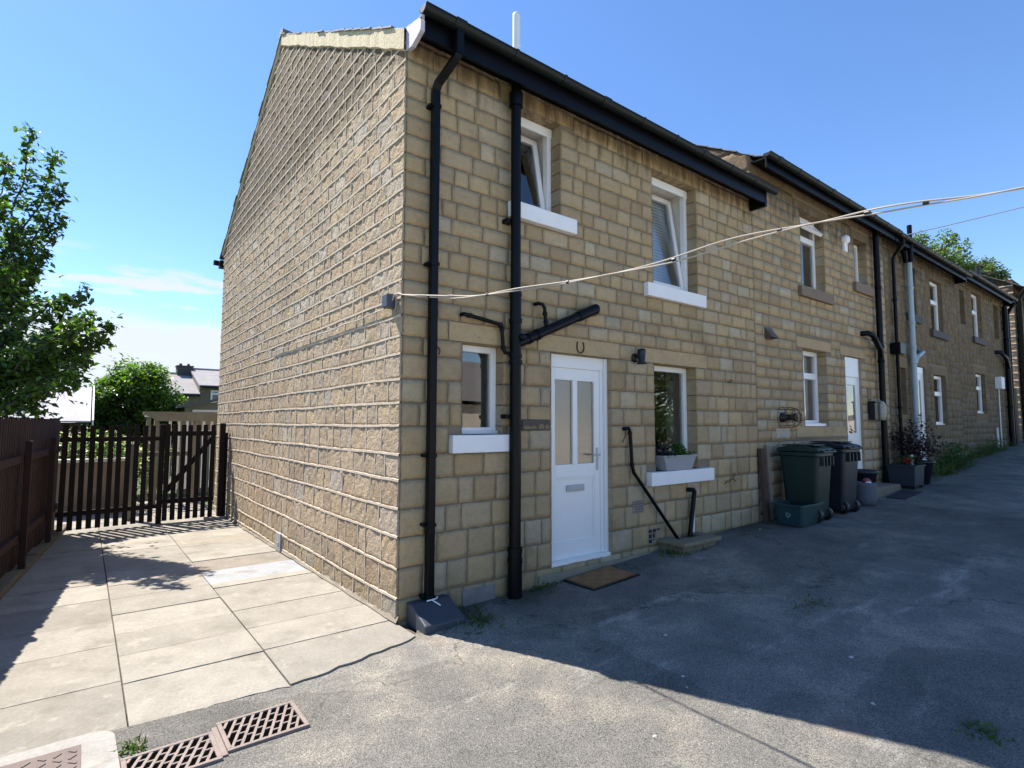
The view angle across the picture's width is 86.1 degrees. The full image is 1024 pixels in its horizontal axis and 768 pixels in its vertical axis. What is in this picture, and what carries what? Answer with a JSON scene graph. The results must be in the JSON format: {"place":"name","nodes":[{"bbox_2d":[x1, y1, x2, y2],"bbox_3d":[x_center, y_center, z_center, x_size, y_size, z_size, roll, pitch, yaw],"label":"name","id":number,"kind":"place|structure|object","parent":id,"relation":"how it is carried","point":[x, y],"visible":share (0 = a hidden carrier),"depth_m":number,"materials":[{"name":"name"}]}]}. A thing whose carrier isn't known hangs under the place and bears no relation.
{"place":"outdoors","nodes":[
{"label":"outdoors","id":0,"kind":"place"},
{"bbox_2d":[85,432,213,508],"bbox_3d":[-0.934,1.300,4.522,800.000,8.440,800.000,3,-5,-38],"label":"ground","id":1,"kind":"structure","parent":0,"point":[184,495],"depth_m":15.04,"materials":[{"name":"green plant"}]},
{"bbox_2d":[0,386,94,458],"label":"garden shed","id":2,"kind":"structure","parent":1,"relation":"on","point":[67,410],"depth_m":12.31,"materials":[{"name":"white paint"}]},
{"bbox_2d":[0,121,124,419],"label":"garden tree","id":3,"kind":"object","parent":1,"relation":"on","point":[32,373],"visible":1,"depth_m":7.71,"materials":[{"name":"green plant"}]},
{"bbox_2d":[55,457,124,514],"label":"garden wall","id":4,"kind":"structure","parent":1,"relation":"on","point":[94,483],"depth_m":10.35,"materials":[{"name":"concrete"}]},
{"bbox_2d":[58,424,157,504],"bbox_3d":[-8.335,1.803,11.270,2.065,1.967,2.176,3,-5,-38],"label":"garden hedge","id":5,"kind":"object","parent":1,"relation":"on","point":[105,449],"visible":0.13,"depth_m":11.00,"materials":[{"name":"green plant"}]},
{"bbox_2d":[72,352,188,452],"bbox_3d":[-10.664,1.157,15.446,2.719,4.122,2.742,1,-4,-9],"label":"garden shrub","id":6,"kind":"object","parent":1,"relation":"on","point":[119,399],"visible":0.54,"depth_m":14.97,"materials":[{"name":"green plant"}]},
{"bbox_2d":[138,447,171,488],"bbox_3d":[-9.022,2.228,13.922,1.185,1.468,1.244,3,-5,-38],"label":"garden shrub","id":7,"kind":"object","parent":1,"relation":"on","point":[157,465],"visible":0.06,"depth_m":13.77,"materials":[{"name":"green plant"}]},
{"bbox_2d":[138,363,199,471],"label":"terraced house","id":8,"kind":"structure","parent":1,"relation":"on","point":[183,378],"depth_m":34.53,"materials":[{"name":"stone"}]},
{"bbox_2d":[143,411,217,503],"bbox_3d":[-7.381,1.818,13.015,2.540,2.260,2.250,3,-5,-38],"label":"pergola","id":9,"kind":"object","parent":1,"relation":"on","point":[181,418],"visible":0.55,"depth_m":11.96,"materials":[{"name":"white paint"}]},
{"bbox_2d":[170,398,218,493],"bbox_3d":[-8.706,1.661,17.041,3.320,3.340,2.700,3,-5,-38],"label":"sun room","id":10,"kind":"object","parent":1,"relation":"on","point":[209,407],"visible":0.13,"depth_m":15.54,"materials":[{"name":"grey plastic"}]},
{"bbox_2d":[192,410,217,430],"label":"window","id":11,"kind":"structure","parent":10,"relation":"in","point":[192,410],"depth_m":15.55,"materials":[{"name":"white plastic"}]},
{"bbox_2d":[191,368,219,404],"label":"terraced house","id":12,"kind":"structure","parent":1,"relation":"on","point":[206,381],"depth_m":34.31,"materials":[{"name":"stone"}]},
{"bbox_2d":[210,390,218,402],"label":"window","id":13,"kind":"structure","parent":12,"relation":"in","point":[214,393],"depth_m":34.02,"materials":[{"name":"white plastic"}]},
{"bbox_2d":[213,1,779,632],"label":"stone house","id":14,"kind":"structure","parent":1,"relation":"on","point":[393,449],"depth_m":5.93,"materials":[{"name":"stone"},{"name":"grey slate"},{"name":"white plastic"}]},
{"bbox_2d":[449,345,508,453],"bbox_3d":[-0.408,0.138,5.231,0.650,1.002,0.485,3,-5,-38],"label":"window","id":15,"kind":"structure","parent":14,"relation":"in","point":[485,391],"depth_m":5.30,"materials":[{"name":"white plastic"}]},
{"bbox_2d":[508,117,576,235],"bbox_3d":[0.197,-2.212,5.887,0.890,1.187,0.520,3,-5,-38],"label":"window","id":16,"kind":"structure","parent":14,"relation":"in","point":[537,137],"depth_m":5.97,"materials":[{"name":"white plastic"}]},
{"bbox_2d":[551,353,610,566],"bbox_3d":[0.705,0.801,5.935,0.900,2.217,0.130,3,-5,-38],"label":"door","id":17,"kind":"structure","parent":14,"relation":"in","point":[579,427],"depth_m":5.97,"materials":[{"name":"white plastic"}]},
{"bbox_2d":[643,177,706,308],"bbox_3d":[1.972,-1.851,7.245,1.230,1.642,0.520,3,-5,-38],"label":"window","id":18,"kind":"structure","parent":14,"relation":"in","point":[673,287],"depth_m":7.53,"materials":[{"name":"white plastic"}]},
{"bbox_2d":[655,442,696,470],"bbox_3d":[2.072,0.897,6.863,0.742,0.349,0.290,3,-5,-38],"label":"window planter","id":19,"kind":"object","parent":14,"relation":"on","point":[680,458],"visible":0.98,"depth_m":6.76,"materials":[{"name":"grey plastic"}]},
{"bbox_2d":[646,365,714,486],"bbox_3d":[1.997,0.515,7.092,1.300,1.472,0.535,3,-5,-38],"label":"window","id":20,"kind":"structure","parent":14,"relation":"in","point":[676,398],"depth_m":7.28,"materials":[{"name":"white plastic"}]},
{"bbox_2d":[401,186,1023,298],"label":"overhead cable","id":21,"kind":"object","parent":14,"relation":"attached to","point":[866,213],"visible":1,"depth_m":2.28,"materials":[{"name":"beige plastic"}]},
{"bbox_2d":[652,144,902,520],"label":"stone house","id":22,"kind":"structure","parent":1,"relation":"on","point":[821,363],"depth_m":9.71,"materials":[{"name":"stone"}]},
{"bbox_2d":[803,351,826,425],"bbox_3d":[5.044,0.083,9.574,0.890,1.303,0.430,3,-5,-38],"label":"window","id":23,"kind":"structure","parent":22,"relation":"in","point":[810,381],"depth_m":9.77,"materials":[{"name":"white plastic"}]},
{"bbox_2d":[798,217,834,304],"bbox_3d":[5.157,-2.194,9.756,1.260,1.515,0.530,3,-5,-38],"label":"window","id":24,"kind":"structure","parent":22,"relation":"in","point":[807,232],"depth_m":9.93,"materials":[{"name":"white plastic"}]},
{"bbox_2d":[845,357,862,468],"bbox_3d":[6.413,0.689,10.377,0.730,2.380,0.090,3,-5,-38],"label":"door","id":25,"kind":"structure","parent":22,"relation":"in","point":[851,364],"depth_m":10.49,"materials":[{"name":"white plastic"}]},
{"bbox_2d":[852,245,874,297],"bbox_3d":[6.897,-2.302,10.967,0.920,1.075,0.290,3,-5,-38],"label":"window","id":26,"kind":"structure","parent":22,"relation":"in","point":[858,287],"depth_m":10.94,"materials":[{"name":"white plastic"}]},
{"bbox_2d":[882,225,972,468],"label":"stone house","id":27,"kind":"structure","parent":1,"relation":"on","point":[921,280],"depth_m":12.91,"materials":[{"name":"stone"}]},
{"bbox_2d":[906,313,922,324],"bbox_3d":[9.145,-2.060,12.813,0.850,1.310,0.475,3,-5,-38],"label":"alarm box","id":28,"kind":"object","parent":27,"relation":"in","point":[918,319],"depth_m":12.65,"materials":[{"name":"grey plastic"}]},
{"bbox_2d":[917,367,926,459],"bbox_3d":[9.314,0.814,12.622,0.950,2.430,0.090,3,-5,-38],"label":"door","id":29,"kind":"structure","parent":27,"relation":"in","point":[919,370],"depth_m":12.84,"materials":[{"name":"white plastic"}]},
{"bbox_2d":[913,282,948,340],"bbox_3d":[10.565,-1.852,13.905,1.250,1.460,0.475,3,-5,-38],"label":"window","id":30,"kind":"structure","parent":27,"relation":"in","point":[934,332],"depth_m":13.99,"materials":[{"name":"white plastic"}]},
{"bbox_2d":[933,376,944,424],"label":"window","id":31,"kind":"structure","parent":27,"relation":"in","point":[937,380],"depth_m":13.85,"materials":[{"name":"white plastic"}]},
{"bbox_2d":[907,207,1023,234],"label":"telephone wire","id":32,"kind":"object","parent":27,"relation":"attached to","point":[965,221],"visible":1,"depth_m":11.35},
{"bbox_2d":[912,228,1011,279],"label":"sycamore tree","id":33,"kind":"object","parent":1,"relation":"on","point":[986,269],"visible":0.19,"depth_m":44.53,"materials":[{"name":"green plant"}]},
{"bbox_2d":[955,266,1017,455],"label":"stone house","id":34,"kind":"structure","parent":1,"relation":"on","point":[986,366],"depth_m":16.44,"materials":[{"name":"stone"}]},
{"bbox_2d":[971,294,986,345],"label":"window","id":35,"kind":"structure","parent":34,"relation":"in","point":[975,339],"depth_m":16.35,"materials":[{"name":"white plastic"}]},
{"bbox_2d":[975,374,983,413],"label":"window","id":36,"kind":"structure","parent":34,"relation":"in","point":[978,377],"depth_m":16.25,"materials":[{"name":"white plastic"}]},
{"bbox_2d":[981,275,1023,440],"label":"stone house","id":37,"kind":"structure","parent":1,"relation":"on","point":[1013,288],"depth_m":19.32,"materials":[{"name":"grey stone"}]},
{"bbox_2d":[0,501,414,756],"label":"yard","id":38,"kind":"structure","parent":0,"point":[206,613],"depth_m":4.39,"materials":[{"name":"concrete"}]},
{"bbox_2d":[0,417,65,599],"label":"board fence","id":39,"kind":"object","parent":38,"relation":"on","point":[30,449],"visible":0.81,"depth_m":6.21,"materials":[{"name":"brown wood"}]},
{"bbox_2d":[55,424,165,531],"bbox_3d":[-6.452,1.530,8.878,0.107,1.750,1.411,-4,-6,43],"label":"picket fence","id":40,"kind":"object","parent":38,"relation":"on","point":[89,511],"visible":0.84,"depth_m":8.83,"materials":[{"name":"black wood"}]},
{"bbox_2d":[127,444,186,520],"bbox_3d":[-6.398,1.806,9.942,0.950,1.450,0.100,3,-5,-38],"label":"washing post","id":41,"kind":"object","parent":38,"relation":"on","point":[130,477],"visible":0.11,"depth_m":9.66,"materials":[{"name":"black metal"}]},
{"bbox_2d":[203,515,225,520],"bbox_3d":[-5.310,2.403,9.784,0.330,0.085,0.220,3,-5,-38],"label":"gate sill stone","id":42,"kind":"object","parent":38,"relation":"on","point":[214,517],"visible":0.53,"depth_m":9.72,"materials":[{"name":"concrete"}]},
{"bbox_2d":[216,423,227,515],"bbox_3d":[-5.226,1.596,9.892,0.120,1.770,0.160,3,-5,-38],"label":"gate post","id":43,"kind":"object","parent":38,"relation":"on","point":[222,474],"visible":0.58,"depth_m":9.87,"materials":[{"name":"black wood"}]},
{"bbox_2d":[161,424,215,520],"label":"picket gate","id":44,"kind":"structure","parent":43,"relation":"attached to","point":[190,433],"depth_m":9.58,"materials":[{"name":"black wood"}]},
{"bbox_2d":[214,509,398,622],"bbox_3d":[-3.393,2.181,7.598,0.037,0.146,8.000,3,-5,-38],"label":"yard edge","id":45,"kind":"object","parent":38,"relation":"on","point":[374,607],"visible":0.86,"depth_m":5.54,"materials":[{"name":"concrete"}]},
{"bbox_2d":[99,504,415,713],"bbox_3d":[-5.278,2.232,7.484,3.250,0.109,10.700,3,-5,-38],"label":"joint bedding","id":46,"kind":"object","parent":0,"point":[409,630],"visible":0.13,"depth_m":4.37,"materials":[{"name":"concrete"}]},
{"bbox_2d":[0,0,1023,427],"label":"sky","id":47,"kind":"structure","parent":0,"point":[152,107],"materials":[{"name":"blue"}]},
{"bbox_2d":[3,441,1023,767],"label":"road","id":48,"kind":"structure","parent":0,"point":[921,619],"depth_m":3.61,"materials":[{"name":"grey asphalt"}]},
{"bbox_2d":[0,731,119,767],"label":"inspection cover","id":49,"kind":"object","parent":48,"relation":"on","point":[92,749],"visible":1,"depth_m":2.67,"materials":[{"name":"concrete"}]},
{"bbox_2d":[111,731,147,757],"bbox_3d":[-1.910,1.812,2.763,0.162,0.075,0.221,1,-4,-11],"label":"grass weed","id":50,"kind":"object","parent":48,"relation":"on","point":[134,746],"depth_m":2.75,"materials":[{"name":"green plant"}]},
{"bbox_2d":[120,731,222,767],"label":"drain grating","id":51,"kind":"object","parent":48,"relation":"on","point":[201,751],"visible":0.97,"depth_m":2.68,"materials":[{"name":"metal"}]},
{"bbox_2d":[211,727,228,757],"bbox_3d":[-1.498,1.846,2.807,0.028,0.042,0.310,3,-5,-38],"label":"grating bar","id":52,"kind":"object","parent":48,"relation":"on","point":[220,743],"visible":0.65,"depth_m":2.79,"materials":[{"name":"metal"}]},
{"bbox_2d":[216,701,309,753],"bbox_3d":[-1.344,1.852,2.959,0.400,0.040,0.320,3,-5,-38],"label":"drain grating","id":53,"kind":"object","parent":48,"relation":"on","point":[256,727],"visible":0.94,"depth_m":2.94,"materials":[{"name":"metal"}]},
{"bbox_2d":[406,594,464,634],"bbox_3d":[-0.627,1.878,4.500,0.370,0.205,0.332,3,-5,-38],"label":"downpipe cover","id":54,"kind":"object","parent":48,"relation":"on","point":[436,614],"visible":0.94,"depth_m":4.44,"materials":[{"name":"grey concrete"}]},
{"bbox_2d":[450,604,504,633],"bbox_3d":[-0.349,1.919,4.465,0.563,0.099,0.588,3,-5,-38],"label":"grass weed","id":55,"kind":"object","parent":48,"relation":"on","point":[486,620],"depth_m":4.50,"materials":[{"name":"green plant"}]},
{"bbox_2d":[523,578,567,591],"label":"grass weed","id":56,"kind":"object","parent":48,"relation":"on","point":[539,587],"depth_m":5.34,"materials":[{"name":"green plant"}]},
{"bbox_2d":[563,566,639,590],"bbox_3d":[0.913,1.968,5.578,0.670,0.067,0.430,3,-5,-38],"label":"doormat","id":57,"kind":"object","parent":48,"relation":"on","point":[599,578],"visible":1,"depth_m":5.52,"materials":[{"name":"brown fabric"}]},
{"bbox_2d":[655,544,705,558],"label":"grass weed","id":58,"kind":"object","parent":48,"relation":"on","point":[670,552],"depth_m":6.30,"materials":[{"name":"green plant"}]},
{"bbox_2d":[657,531,721,554],"bbox_3d":[2.142,1.968,6.615,0.760,0.237,0.395,3,-5,-38],"label":"gully surround","id":59,"kind":"object","parent":48,"relation":"on","point":[698,540],"visible":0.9,"depth_m":6.48,"materials":[{"name":"grey concrete"}]},
{"bbox_2d":[757,448,770,521],"bbox_3d":[3.683,1.475,8.015,0.118,1.063,0.115,3,-5,-38],"label":"timber plank","id":60,"kind":"object","parent":48,"relation":"on","point":[764,485],"visible":1,"depth_m":7.99,"materials":[{"name":"brown wood"}]},
{"bbox_2d":[764,445,774,519],"bbox_3d":[3.821,1.458,8.137,0.094,1.102,0.086,3,-5,-38],"label":"timber plank","id":61,"kind":"object","parent":48,"relation":"on","point":[768,471],"visible":0.91,"depth_m":8.12,"materials":[{"name":"brown wood"}]},
{"bbox_2d":[771,500,823,526],"bbox_3d":[4.069,1.832,7.799,0.670,0.295,0.450,3,-5,-38],"label":"recycling box","id":62,"kind":"object","parent":48,"relation":"on","point":[787,513],"visible":0.85,"depth_m":7.62,"materials":[{"name":"teal plastic"}]},
{"bbox_2d":[776,444,836,522],"bbox_3d":[4.359,1.441,8.077,0.551,1.100,0.650,4,-5,-40],"label":"wheelie bin","id":63,"kind":"object","parent":48,"relation":"on","point":[806,469],"visible":0.89,"depth_m":7.92,"materials":[{"name":"plastic"}]},
{"bbox_2d":[788,594,833,615],"bbox_3d":[2.462,1.859,4.601,0.762,0.084,0.420,3,-5,-38],"label":"grass weed","id":64,"kind":"object","parent":48,"relation":"on","point":[817,604],"depth_m":4.65,"materials":[{"name":"green plant"}]},
{"bbox_2d":[809,441,862,513],"bbox_3d":[5.116,1.456,8.666,0.551,1.100,0.650,3,-5,-35],"label":"wheelie bin","id":65,"kind":"object","parent":48,"relation":"on","point":[843,480],"visible":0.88,"depth_m":8.44,"materials":[{"name":"plastic"}]},
{"bbox_2d":[856,478,876,505],"bbox_3d":[5.926,1.800,9.197,0.340,0.430,0.335,3,-5,-38],"label":"grey sack","id":66,"kind":"object","parent":48,"relation":"on","point":[866,491],"visible":0.85,"depth_m":9.06,"materials":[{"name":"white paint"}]},
{"bbox_2d":[857,469,878,481],"bbox_3d":[6.226,1.773,9.711,0.470,0.500,0.465,3,-5,-38],"label":"rubbish tub","id":67,"kind":"object","parent":48,"relation":"on","point":[870,474],"visible":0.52,"depth_m":9.54,"materials":[{"name":"black plastic"}]},
{"bbox_2d":[886,490,921,499],"bbox_3d":[7.111,2.007,9.941,0.900,0.087,0.300,3,-5,-38],"label":"doormat","id":68,"kind":"object","parent":48,"relation":"on","point":[904,494],"visible":1,"depth_m":9.88,"materials":[{"name":"rubber"}]},
{"bbox_2d":[885,454,925,489],"bbox_3d":[7.755,1.708,10.728,0.720,0.677,0.571,3,-5,-38],"label":"square planter","id":69,"kind":"object","parent":48,"relation":"on","point":[909,473],"visible":0.99,"depth_m":10.57,"materials":[{"name":"grey plastic"}]},
{"bbox_2d":[888,412,951,483],"bbox_3d":[8.172,1.297,11.215,1.683,1.459,1.207,3,-5,-38],"label":"potted acer","id":70,"kind":"object","parent":48,"relation":"on","point":[916,451],"visible":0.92,"depth_m":11.03,"materials":[{"name":"purple plant"}]},
{"bbox_2d":[931,458,966,477],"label":"tall weed","id":71,"kind":"object","parent":48,"relation":"on","point":[943,470],"visible":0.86,"depth_m":12.25,"materials":[{"name":"green plant"}]},
{"bbox_2d":[933,442,992,470],"bbox_3d":[10.759,1.764,13.259,2.734,0.743,1.497,3,-5,-38],"label":"tall weed","id":72,"kind":"object","parent":48,"relation":"on","point":[961,461],"visible":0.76,"depth_m":13.11,"materials":[{"name":"green plant"}]},
{"bbox_2d":[955,719,1017,747],"bbox_3d":[2.428,1.796,2.843,0.266,0.087,0.259,-2,-4,24],"label":"grass weed","id":73,"kind":"object","parent":48,"relation":"on","point":[987,724],"depth_m":2.85,"materials":[{"name":"green plant"}]},
{"bbox_2d":[963,436,1023,460],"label":"tall weed","id":74,"kind":"object","parent":48,"relation":"on","point":[991,448],"visible":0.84,"depth_m":15.45,"materials":[{"name":"green plant"}]},
{"bbox_2d":[1014,388,1019,442],"bbox_3d":[16.269,1.280,20.159,0.300,2.100,3.480,3,-5,-38],"label":"drainpipe","id":75,"kind":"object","parent":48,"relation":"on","point":[1017,415],"depth_m":18.76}
]}

